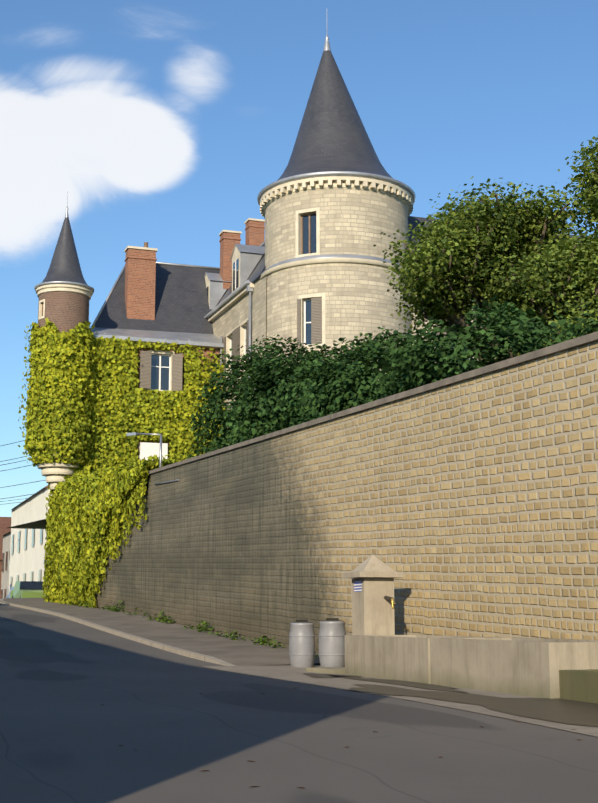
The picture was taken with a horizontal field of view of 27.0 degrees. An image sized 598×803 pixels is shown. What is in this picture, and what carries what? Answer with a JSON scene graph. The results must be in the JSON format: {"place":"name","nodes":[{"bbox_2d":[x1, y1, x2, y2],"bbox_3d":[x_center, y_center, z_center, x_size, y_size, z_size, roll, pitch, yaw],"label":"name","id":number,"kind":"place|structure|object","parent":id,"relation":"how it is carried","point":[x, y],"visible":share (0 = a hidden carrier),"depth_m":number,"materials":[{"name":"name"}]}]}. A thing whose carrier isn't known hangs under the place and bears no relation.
{"place":"outdoors","nodes":[
{"label":"outdoors","id":0,"kind":"place"},
{"bbox_2d":[8,519,46,528],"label":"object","id":1,"kind":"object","parent":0,"point":[39,524],"depth_m":67.50,"materials":[{"name":"green"}]},
{"bbox_2d":[186,295,597,458],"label":"shrubs","id":2,"kind":"object","parent":1,"relation":"on","point":[312,384],"visible":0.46,"depth_m":28.57,"materials":[{"name":"green plant"}]},
{"bbox_2d":[204,216,583,427],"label":"building wing","id":3,"kind":"structure","parent":1,"relation":"on","point":[236,295],"depth_m":52.84,"materials":[{"name":"beige stone"}]},
{"bbox_2d":[373,176,593,359],"bbox_3d":[4.836,-1.622,33.946,5.976,8.715,6.168,3,-10,-19],"label":"tree","id":4,"kind":"object","parent":1,"relation":"on","point":[446,262],"visible":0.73,"depth_m":33.21,"materials":[{"name":"green plant"}]},
{"bbox_2d":[458,297,597,365],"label":"bush","id":5,"kind":"object","parent":1,"relation":"on","point":[594,315],"visible":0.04,"depth_m":28.19,"materials":[{"name":"green plant"}]},
{"bbox_2d":[490,223,578,361],"bbox_3d":[7.957,-1.272,38.429,5.537,9.545,7.337,11,-15,-48],"label":"tree","id":6,"kind":"object","parent":1,"relation":"on","point":[533,257],"depth_m":38.04,"materials":[{"name":"green plant"}]},
{"bbox_2d":[479,219,597,340],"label":"tree","id":7,"kind":"object","parent":1,"relation":"on","point":[545,285],"visible":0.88,"depth_m":31.59,"materials":[{"name":"green plant"}]},
{"bbox_2d":[558,136,597,233],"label":"tree","id":8,"kind":"object","parent":1,"relation":"on","point":[589,193],"visible":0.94,"depth_m":31.77,"materials":[{"name":"green plant"}]},
{"bbox_2d":[0,61,212,252],"bbox_3d":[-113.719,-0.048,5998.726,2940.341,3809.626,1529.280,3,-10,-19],"label":"cloud","id":9,"kind":"structure","parent":0,"point":[78,142],"depth_m":5980.52,"materials":[{"name":"white"}]},
{"bbox_2d":[0,598,319,665],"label":"sidewalk","id":10,"kind":"structure","parent":0,"point":[196,644],"depth_m":26.52,"materials":[{"name":"grey concrete"}]},
{"bbox_2d":[10,581,45,597],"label":"green car","id":11,"kind":"object","parent":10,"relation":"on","point":[27,589],"visible":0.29,"depth_m":72.49,"materials":[{"name":"green metal"}]},
{"bbox_2d":[76,598,318,657],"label":"wall weeds","id":12,"kind":"object","parent":10,"relation":"on","point":[260,641],"depth_m":28.29,"materials":[{"name":"green plant"}]},
{"bbox_2d":[89,242,248,459],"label":"house","id":13,"kind":"structure","parent":0,"point":[150,299],"depth_m":55.34,"materials":[{"name":"grey tile"}]},
{"bbox_2d":[34,192,93,489],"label":"corner turret","id":14,"kind":"object","parent":13,"relation":"attached to","point":[64,291],"visible":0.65,"depth_m":51.49,"materials":[{"name":"grey tile"}]},
{"bbox_2d":[18,318,227,607],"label":"ivy","id":15,"kind":"object","parent":13,"relation":"attached to","point":[90,403],"visible":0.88,"depth_m":50.66,"materials":[{"name":"green plant"}]},
{"bbox_2d":[0,603,597,802],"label":"road asphalt","id":16,"kind":"structure","parent":0,"point":[73,695],"depth_m":8.63,"materials":[{"name":"grey asphalt"}]},
{"bbox_2d":[118,687,580,787],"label":"fallen leaves","id":17,"kind":"object","parent":16,"relation":"on","point":[300,702],"visible":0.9,"depth_m":8.23,"materials":[{"name":"brown plant"}]},
{"bbox_2d":[0,0,597,516],"label":"sky","id":18,"kind":"structure","parent":0,"point":[444,93],"materials":[{"name":"blue"}]},
{"bbox_2d":[257,35,415,385],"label":"round tower","id":19,"kind":"structure","parent":0,"point":[335,199],"depth_m":47.91,"materials":[{"name":"beige stone"}]},
{"bbox_2d":[342,555,403,634],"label":"fountain pillar","id":20,"kind":"structure","parent":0,"point":[373,576],"depth_m":17.57,"materials":[{"name":"beige stone"}]},
{"bbox_2d":[202,665,597,736],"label":"curb","id":21,"kind":"structure","parent":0,"point":[288,673],"depth_m":13.80,"materials":[{"name":"concrete"}]},
{"bbox_2d":[289,620,314,667],"bbox_3d":[0.047,3.784,19.464,0.415,0.735,0.415,3,-10,-19],"label":"barrel","id":22,"kind":"object","parent":21,"relation":"on","point":[301,644],"visible":0.94,"depth_m":19.30,"materials":[{"name":"plastic"}]},
{"bbox_2d":[306,667,344,673],"bbox_3d":[0.527,3.833,17.744,0.550,0.070,0.750,6,-11,-30],"label":"stone slab","id":23,"kind":"object","parent":21,"relation":"on","point":[335,670],"depth_m":17.59,"materials":[{"name":"beige stone"}]},
{"bbox_2d":[318,618,345,666],"bbox_3d":[0.513,3.702,19.053,0.435,0.765,0.435,3,-10,-19],"label":"barrel","id":24,"kind":"object","parent":21,"relation":"on","point":[332,633],"visible":0.88,"depth_m":18.89,"materials":[{"name":"plastic"}]},
{"bbox_2d":[304,673,597,726],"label":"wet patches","id":25,"kind":"object","parent":21,"relation":"on","point":[566,711],"visible":0.98,"depth_m":11.76,"materials":[{"name":"grey liquid"}]},
{"bbox_2d":[345,635,597,703],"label":"wall","id":26,"kind":"structure","parent":21,"relation":"on","point":[550,668],"depth_m":13.55,"materials":[{"name":"beige concrete"}]},
{"bbox_3d":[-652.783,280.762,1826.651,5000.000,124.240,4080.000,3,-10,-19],"label":"terrain","id":27,"kind":"structure","parent":0,"visible":0},
{"bbox_2d":[0,517,10,597],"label":"brick building","id":28,"kind":"structure","parent":27,"relation":"on","point":[5,523],"depth_m":104.54,"materials":[{"name":"red brick"}]},
{"bbox_2d":[1,531,10,597],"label":"house stone","id":29,"kind":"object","parent":27,"relation":"on","point":[5,565],"visible":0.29,"depth_m":98.56,"materials":[{"name":"beige stone"}]},
{"bbox_2d":[0,440,44,504],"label":"power cables","id":30,"kind":"object","parent":27,"relation":"on","point":[18,484],"visible":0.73,"depth_m":53.78,"materials":[{"name":"black rubber"}]},
{"bbox_2d":[8,485,51,594],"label":"cream house","id":31,"kind":"structure","parent":27,"relation":"on","point":[27,554],"depth_m":84.50,"materials":[{"name":"white paint"}]},
{"bbox_2d":[94,331,597,652],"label":"retaining wall","id":32,"kind":"structure","parent":27,"relation":"on","point":[466,503],"depth_m":18.34,"materials":[{"name":"stone"}]},
{"bbox_2d":[126,432,179,484],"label":"street lamp","id":33,"kind":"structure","parent":32,"relation":"attached to","point":[138,434],"depth_m":34.27,"materials":[{"name":"silver metal"}]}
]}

